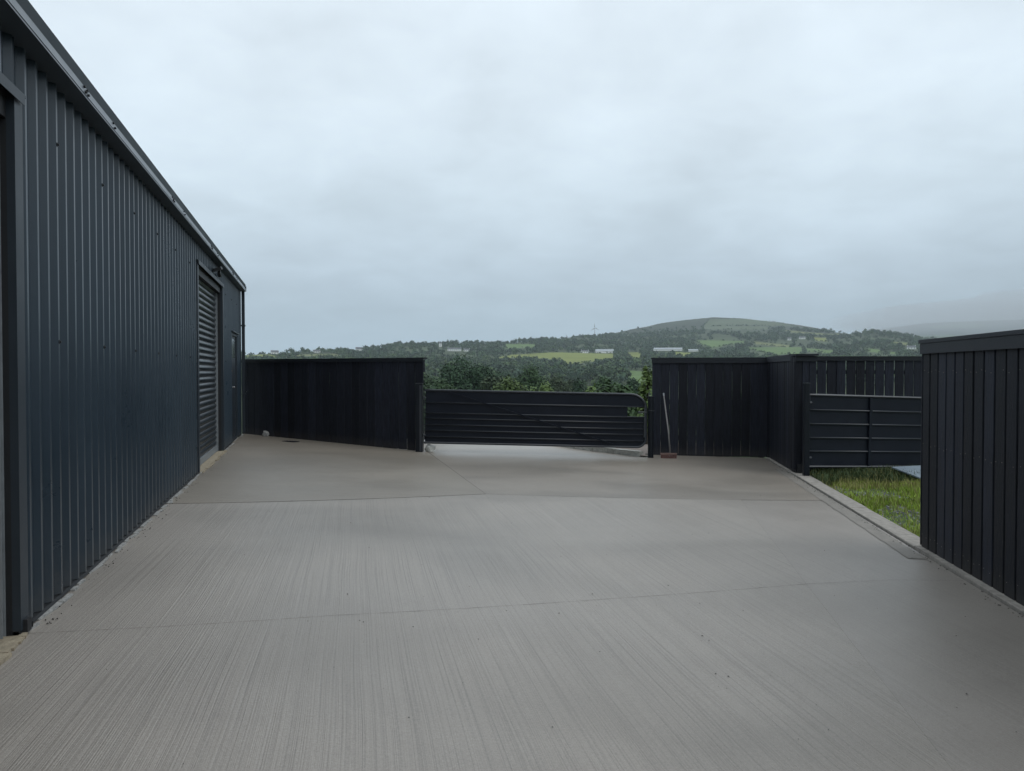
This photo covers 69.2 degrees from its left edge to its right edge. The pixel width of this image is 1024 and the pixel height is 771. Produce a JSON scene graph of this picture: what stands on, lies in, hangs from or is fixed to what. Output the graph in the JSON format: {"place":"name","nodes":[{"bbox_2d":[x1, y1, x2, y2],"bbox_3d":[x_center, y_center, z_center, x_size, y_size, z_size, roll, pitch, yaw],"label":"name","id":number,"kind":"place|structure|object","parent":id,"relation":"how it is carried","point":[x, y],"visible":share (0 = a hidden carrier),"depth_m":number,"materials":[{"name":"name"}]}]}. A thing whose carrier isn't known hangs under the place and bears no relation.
{"place":"outdoors","nodes":[
{"label":"outdoors","id":0,"kind":"place"},
{"bbox_2d":[165,434,484,503],"bbox_3d":[-3.090,1.241,12.710,3.645,0.174,9.099,0,1,-15],"label":"concrete back bay","id":1,"kind":"object","parent":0,"point":[249,468],"visible":0.99,"depth_m":10.66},
{"bbox_2d":[262,431,268,436],"bbox_3d":[-5.376,1.057,16.204,0.159,0.146,0.102,0,1,0],"label":"rubble lump","id":2,"kind":"object","parent":1,"relation":"on","point":[265,433],"visible":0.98,"depth_m":16.17,"materials":[{"name":"grey stone"}]},
{"bbox_2d":[241,357,426,450],"bbox_3d":[-3.853,0.386,15.581,4.971,1.901,0.208,1,1,28],"label":"timber fence","id":3,"kind":"object","parent":1,"relation":"on","point":[364,401],"visible":0.92,"depth_m":15.37,"materials":[{"name":"black wood"}]},
{"bbox_2d":[415,383,422,451],"bbox_3d":[-1.775,0.626,14.221,0.137,1.343,0.144,0,1,0],"label":"gate post","id":4,"kind":"object","parent":1,"relation":"on","point":[419,417],"visible":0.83,"depth_m":14.16,"materials":[{"name":"black metal"}]},
{"bbox_2d":[423,389,647,447],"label":"field gate","id":5,"kind":"structure","parent":4,"relation":"attached to","point":[535,418],"depth_m":14.16,"materials":[{"name":"black metal"}]},
{"bbox_2d":[0,494,952,770],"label":"concrete yard","id":6,"kind":"structure","parent":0,"point":[626,678],"depth_m":4.08,"materials":[{"name":"grey concrete"}]},
{"bbox_2d":[0,0,246,665],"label":"metal shed","id":7,"kind":"structure","parent":6,"relation":"on","point":[122,310],"depth_m":5.15,"materials":[{"name":"metal"}]},
{"bbox_2d":[231,331,239,441],"bbox_3d":[-5.651,0.018,14.968,0.211,2.180,1.320,0,1,-15],"label":"side door","id":8,"kind":"structure","parent":7,"relation":"in","point":[234,337],"depth_m":15.26,"materials":[{"name":"grey metal"}]},
{"bbox_2d":[41,580,876,632],"bbox_3d":[0.445,1.427,5.029,6.444,0.248,0.258,0,1,-17],"label":"saw cut joint","id":9,"kind":"object","parent":6,"relation":"on","point":[423,610],"visible":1,"depth_m":4.75,"materials":[{"name":"grey concrete"}]},
{"bbox_2d":[218,494,739,502],"bbox_3d":[0.127,1.345,9.132,7.957,0.250,0.954,0,1,-12],"label":"bay joint","id":10,"kind":"object","parent":6,"relation":"on","point":[468,494],"visible":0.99,"depth_m":9.34,"materials":[{"name":"grey concrete"}]},
{"bbox_2d":[45,438,1021,763],"bbox_3d":[-0.543,1.347,9.036,10.452,0.254,13.591,0,1,0],"label":"grit","id":11,"kind":"object","parent":6,"relation":"on","point":[469,586],"visible":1,"depth_m":6.24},
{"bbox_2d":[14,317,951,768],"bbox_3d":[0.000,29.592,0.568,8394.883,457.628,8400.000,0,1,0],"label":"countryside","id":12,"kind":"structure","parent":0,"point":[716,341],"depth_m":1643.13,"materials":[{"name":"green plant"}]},
{"bbox_2d":[270,350,278,353],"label":"farmhouse","id":13,"kind":"object","parent":12,"relation":"on","point":[274,351],"visible":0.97,"depth_m":1361.66,"materials":[{"name":"stone"}]},
{"bbox_2d":[424,383,435,428],"bbox_3d":[-2.616,0.928,17.474,2.318,2.191,2.308,0,1,24],"label":"hedge bush","id":14,"kind":"object","parent":12,"relation":"on","point":[433,387],"depth_m":17.16,"materials":[{"name":"green plant"}]},
{"bbox_2d":[424,372,442,388],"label":"broadleaf tree","id":15,"kind":"object","parent":12,"relation":"on","point":[427,382],"visible":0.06,"depth_m":133.37,"materials":[{"name":"green plant"}]},
{"bbox_2d":[425,379,456,393],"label":"bush","id":16,"kind":"object","parent":12,"relation":"on","point":[441,384],"visible":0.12,"depth_m":77.28,"materials":[{"name":"green plant"}]},
{"bbox_2d":[447,347,460,350],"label":"farmhouse","id":17,"kind":"object","parent":12,"relation":"on","point":[454,349],"visible":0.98,"depth_m":1441.57,"materials":[{"name":"stone"}]},
{"bbox_2d":[436,353,491,389],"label":"broadleaf tree","id":18,"kind":"object","parent":12,"relation":"on","point":[454,374],"visible":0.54,"depth_m":148.42,"materials":[{"name":"green plant"}]},
{"bbox_2d":[479,374,503,389],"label":"broadleaf tree","id":19,"kind":"object","parent":12,"relation":"on","point":[488,384],"visible":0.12,"depth_m":124.73,"materials":[{"name":"green plant"}]},
{"bbox_2d":[475,365,510,389],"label":"broadleaf tree","id":20,"kind":"object","parent":12,"relation":"on","point":[496,374],"visible":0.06,"depth_m":150.46,"materials":[{"name":"green plant"}]},
{"bbox_2d":[492,375,528,390],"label":"bush","id":21,"kind":"object","parent":12,"relation":"on","point":[509,384],"visible":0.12,"depth_m":65.49,"materials":[{"name":"green plant"}]},
{"bbox_2d":[514,362,552,390],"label":"broadleaf tree","id":22,"kind":"object","parent":12,"relation":"on","point":[529,378],"visible":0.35,"depth_m":166.06,"materials":[{"name":"green plant"}]},
{"bbox_2d":[529,380,554,391],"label":"bush","id":23,"kind":"object","parent":12,"relation":"on","point":[545,387],"visible":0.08,"depth_m":63.68,"materials":[{"name":"green plant"}]},
{"bbox_2d":[546,373,575,391],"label":"broadleaf tree","id":24,"kind":"object","parent":12,"relation":"on","point":[557,384],"visible":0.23,"depth_m":176.06,"materials":[{"name":"green plant"}]},
{"bbox_2d":[247,318,907,385],"bbox_3d":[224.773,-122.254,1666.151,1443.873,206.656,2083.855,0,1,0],"label":"hedgerows","id":25,"kind":"object","parent":12,"relation":"on","point":[752,341],"visible":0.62,"depth_m":1479.76,"materials":[{"name":"green plant"}]},
{"bbox_2d":[241,353,920,386],"bbox_3d":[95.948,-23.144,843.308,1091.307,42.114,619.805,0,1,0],"label":"valley woodland","id":26,"kind":"object","parent":12,"relation":"on","point":[620,366],"visible":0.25,"depth_m":932.22,"materials":[{"name":"green plant"}]},
{"bbox_2d":[571,377,590,391],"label":"broadleaf tree","id":27,"kind":"object","parent":12,"relation":"on","point":[580,387],"visible":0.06,"depth_m":165.03,"materials":[{"name":"green plant"}]},
{"bbox_2d":[241,326,935,358],"bbox_3d":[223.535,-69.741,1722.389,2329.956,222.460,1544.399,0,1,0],"label":"hillside woodland","id":28,"kind":"object","parent":12,"relation":"on","point":[651,343],"visible":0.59,"depth_m":1561.34,"materials":[{"name":"green plant"}]},
{"bbox_2d":[583,383,598,391],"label":"bush","id":29,"kind":"object","parent":12,"relation":"on","point":[591,388],"visible":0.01,"depth_m":59.82,"materials":[{"name":"green plant"}]},
{"bbox_2d":[566,447,642,456],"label":"edging kerb","id":30,"kind":"structure","parent":12,"relation":"on","point":[636,453],"depth_m":14.75,"materials":[{"name":"concrete"}]},
{"bbox_2d":[595,349,613,352],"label":"barn","id":31,"kind":"structure","parent":12,"relation":"on","point":[604,350],"depth_m":1463.13,"materials":[{"name":"white metal"}]},
{"bbox_2d":[592,376,619,392],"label":"broadleaf tree","id":32,"kind":"object","parent":12,"relation":"on","point":[602,381],"visible":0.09,"depth_m":159.58,"materials":[{"name":"green plant"}]},
{"bbox_2d":[603,369,611,380],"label":"valley tree","id":33,"kind":"object","parent":12,"relation":"on","point":[607,373],"visible":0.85,"depth_m":638.86,"materials":[{"name":"green plant"}]},
{"bbox_2d":[594,377,637,416],"bbox_3d":[2.760,0.963,19.570,1.374,2.382,1.384,1,1,27],"label":"bush","id":34,"kind":"object","parent":12,"relation":"on","point":[619,388],"visible":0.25,"depth_m":19.35,"materials":[{"name":"green plant"}]},
{"bbox_2d":[616,444,647,455],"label":"gravel verge","id":35,"kind":"structure","parent":12,"relation":"on","point":[644,448],"depth_m":15.46,"materials":[{"name":"grey gravel"}]},
{"bbox_2d":[636,363,651,443],"bbox_3d":[3.279,0.746,18.051,0.572,2.628,0.480,1,1,36],"label":"sapling","id":36,"kind":"object","parent":35,"relation":"on","point":[643,386],"visible":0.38,"depth_m":17.96,"materials":[{"name":"green plant"}]},
{"bbox_2d":[625,378,640,416],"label":"broadleaf tree","id":37,"kind":"object","parent":12,"relation":"on","point":[631,383],"visible":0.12,"depth_m":149.17,"materials":[{"name":"green plant"}]},
{"bbox_2d":[653,348,681,350],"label":"poultry shed","id":38,"kind":"structure","parent":12,"relation":"on","point":[666,349],"depth_m":1508.73,"materials":[{"name":"white metal"}]},
{"bbox_2d":[344,440,635,456],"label":"entrance road","id":39,"kind":"structure","parent":0,"point":[508,449],"depth_m":14.93,"materials":[{"name":"concrete"}]},
{"bbox_2d":[425,444,435,451],"bbox_3d":[-1.576,1.206,14.306,0.213,0.163,0.164,0,1,0],"label":"rock","id":40,"kind":"object","parent":39,"relation":"on","point":[429,448],"visible":0.99,"depth_m":14.25,"materials":[{"name":"stone"}]},
{"bbox_2d":[28,0,1023,354],"label":"sky","id":41,"kind":"structure","parent":0,"point":[369,172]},
{"bbox_2d":[429,452,827,499],"bbox_3d":[1.606,1.368,12.049,6.412,0.102,5.119,0,1,0],"label":"concrete apron","id":42,"kind":"object","parent":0,"point":[708,477],"visible":0.99,"depth_m":11.40,"materials":[{"name":"grey concrete"}]},
{"bbox_2d":[647,396,653,457],"bbox_3d":[2.630,0.791,14.078,0.130,1.178,0.130,0,1,0],"label":"latch post","id":43,"kind":"object","parent":42,"relation":"on","point":[650,410],"visible":0.98,"depth_m":14.03,"materials":[{"name":"black metal"}]},
{"bbox_2d":[660,393,676,458],"bbox_3d":[2.969,0.759,14.229,0.304,1.223,0.524,0,1,4],"label":"yard broom","id":44,"kind":"object","parent":42,"relation":"on","point":[669,455],"visible":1,"depth_m":14.02,"materials":[{"name":"wood"}]},
{"bbox_2d":[651,357,767,457],"bbox_3d":[3.846,0.470,14.495,2.252,2.027,0.208,0,1,7],"label":"timber fence","id":45,"kind":"object","parent":42,"relation":"on","point":[719,407],"visible":0.85,"depth_m":14.41,"materials":[{"name":"black wood"}]},
{"bbox_2d":[818,468,920,536],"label":"rough ground","id":46,"kind":"structure","parent":0,"point":[890,502],"depth_m":9.18,"materials":[{"name":"green plant"}]},
{"bbox_2d":[809,463,918,485],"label":"tall weeds","id":47,"kind":"object","parent":46,"relation":"on","point":[828,478],"visible":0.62,"depth_m":11.47,"materials":[{"name":"green plant"}]},
{"bbox_2d":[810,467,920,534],"bbox_3d":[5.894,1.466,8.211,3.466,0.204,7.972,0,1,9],"label":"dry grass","id":48,"kind":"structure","parent":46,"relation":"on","point":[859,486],"depth_m":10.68,"materials":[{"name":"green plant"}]},
{"bbox_2d":[816,356,921,396],"bbox_3d":[7.500,0.501,13.021,5.450,2.022,0.208,0,1,0],"label":"timber fence","id":49,"kind":"object","parent":46,"relation":"on","point":[864,370],"visible":0.16,"depth_m":12.92,"materials":[{"name":"black wood"}]},
{"bbox_2d":[835,486,919,530],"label":"stone chips","id":50,"kind":"object","parent":46,"relation":"on","point":[897,512],"visible":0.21,"depth_m":9.19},
{"bbox_2d":[891,465,920,478],"bbox_3d":[6.620,1.328,11.409,1.200,0.045,0.740,-2,7,-6],"label":"metal sheet","id":51,"kind":"object","parent":46,"relation":"on","point":[905,469],"visible":0.19,"depth_m":11.51,"materials":[{"name":"grey metal"}]},
{"bbox_2d":[742,500,1023,770],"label":"concrete edge bay","id":52,"kind":"object","parent":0,"point":[929,667],"visible":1,"depth_m":4.75,"materials":[{"name":"grey concrete"}]},
{"bbox_2d":[775,469,925,558],"bbox_3d":[4.033,1.464,9.515,0.167,0.001,6.050,0,1,9],"label":"trowelled channel","id":53,"kind":"object","parent":52,"relation":"on","point":[902,549],"visible":1,"depth_m":8.17,"materials":[{"name":"concrete"}]},
{"bbox_2d":[766,457,1023,615],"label":"kerb","id":54,"kind":"structure","parent":52,"relation":"on","point":[903,535],"depth_m":7.58,"materials":[{"name":"concrete"}]},
{"bbox_2d":[766,355,794,471],"bbox_3d":[4.805,0.492,13.101,0.208,2.037,2.377,0,1,9],"label":"timber fence","id":55,"kind":"object","parent":54,"relation":"on","point":[778,430],"visible":0.62,"depth_m":13.14,"materials":[{"name":"black wood"}]},
{"bbox_2d":[789,354,818,472],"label":"clad pillar","id":56,"kind":"structure","parent":54,"relation":"on","point":[802,368],"depth_m":11.86,"materials":[{"name":"black wood"}]},
{"bbox_2d":[810,394,920,467],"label":"paddock gate","id":57,"kind":"structure","parent":56,"relation":"attached to","point":[858,431],"depth_m":11.98,"materials":[{"name":"black metal"}]},
{"bbox_2d":[802,383,811,475],"bbox_3d":[4.617,0.692,11.586,0.142,1.471,0.090,0,1,0],"label":"hinge post","id":58,"kind":"object","parent":54,"relation":"on","point":[806,456],"visible":0.91,"depth_m":11.55,"materials":[{"name":"black metal"}]},
{"bbox_2d":[918,329,1023,605],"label":"timber fence","id":59,"kind":"object","parent":54,"relation":"on","point":[972,467],"visible":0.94,"depth_m":5.85,"materials":[{"name":"wood"}]},
{"bbox_2d":[879,320,1023,338],"bbox_3d":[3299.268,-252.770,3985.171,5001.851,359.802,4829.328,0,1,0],"label":"misty hill","id":60,"kind":"structure","parent":0,"point":[941,330],"depth_m":4818.15,"materials":[{"name":"grey plant"}]}
]}

